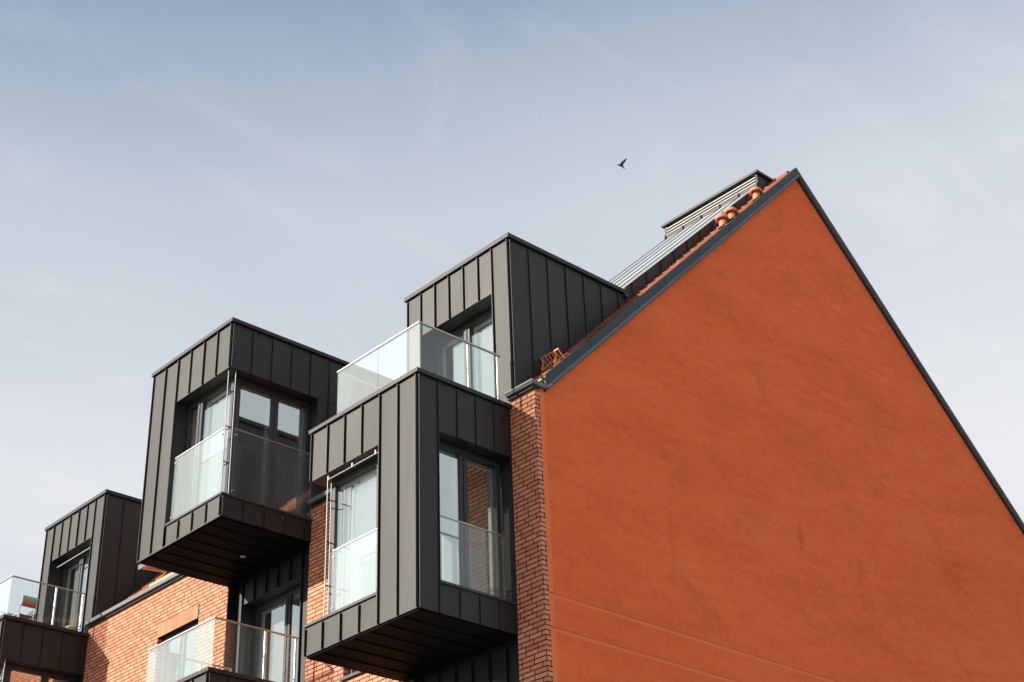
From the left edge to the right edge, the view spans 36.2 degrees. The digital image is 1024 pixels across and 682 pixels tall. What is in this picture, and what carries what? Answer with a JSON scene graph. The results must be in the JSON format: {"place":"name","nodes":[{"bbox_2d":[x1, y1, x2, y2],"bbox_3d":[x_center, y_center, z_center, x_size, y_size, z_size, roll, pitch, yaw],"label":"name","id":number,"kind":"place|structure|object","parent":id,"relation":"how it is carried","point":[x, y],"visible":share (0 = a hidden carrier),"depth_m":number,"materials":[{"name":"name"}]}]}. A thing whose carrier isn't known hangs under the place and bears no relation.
{"place":"outdoors","nodes":[
{"label":"outdoors","id":0,"kind":"place"},
{"bbox_2d":[66,625,75,629],"bbox_3d":[-9.124,5.997,32.405,0.218,0.169,0.218,23,-39,-37],"label":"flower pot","id":1,"kind":"object","parent":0,"point":[71,627],"visible":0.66,"depth_m":32.36,"materials":[{"name":"yellow ceramic"}]},
{"bbox_2d":[0,168,1023,681],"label":"apartment building","id":2,"kind":"structure","parent":0,"point":[720,436],"depth_m":27.20,"materials":[{"name":"red brick"}]},
{"bbox_2d":[12,595,38,620],"bbox_3d":[-10.191,5.785,32.592,0.358,0.810,0.603,23,-39,-37],"label":"garden chair","id":3,"kind":"object","parent":2,"relation":"on","point":[29,602],"visible":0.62,"depth_m":32.56,"materials":[{"name":"multicoloured fabric"}]},
{"bbox_2d":[138,564,173,586],"bbox_3d":[-6.828,4.531,31.764,1.110,0.926,1.050,23,-39,-37],"label":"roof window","id":4,"kind":"structure","parent":2,"relation":"in","point":[141,566],"depth_m":31.74,"materials":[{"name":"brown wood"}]},
{"bbox_2d":[158,604,199,681],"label":"window","id":5,"kind":"structure","parent":2,"relation":"in","point":[188,643],"depth_m":29.73,"materials":[{"name":"clear glass"}]},
{"bbox_2d":[339,669,413,681],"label":"window","id":6,"kind":"structure","parent":2,"relation":"in","point":[352,673],"depth_m":25.10,"materials":[{"name":"grey metal"}]},
{"bbox_2d":[0,0,1023,615],"label":"sky","id":7,"kind":"structure","parent":0,"point":[172,171],"materials":[{"name":"blue"}]},
{"bbox_2d":[617,158,626,168],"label":"bird","id":8,"kind":"object","parent":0,"point":[622,163],"visible":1,"depth_m":69.30}
]}

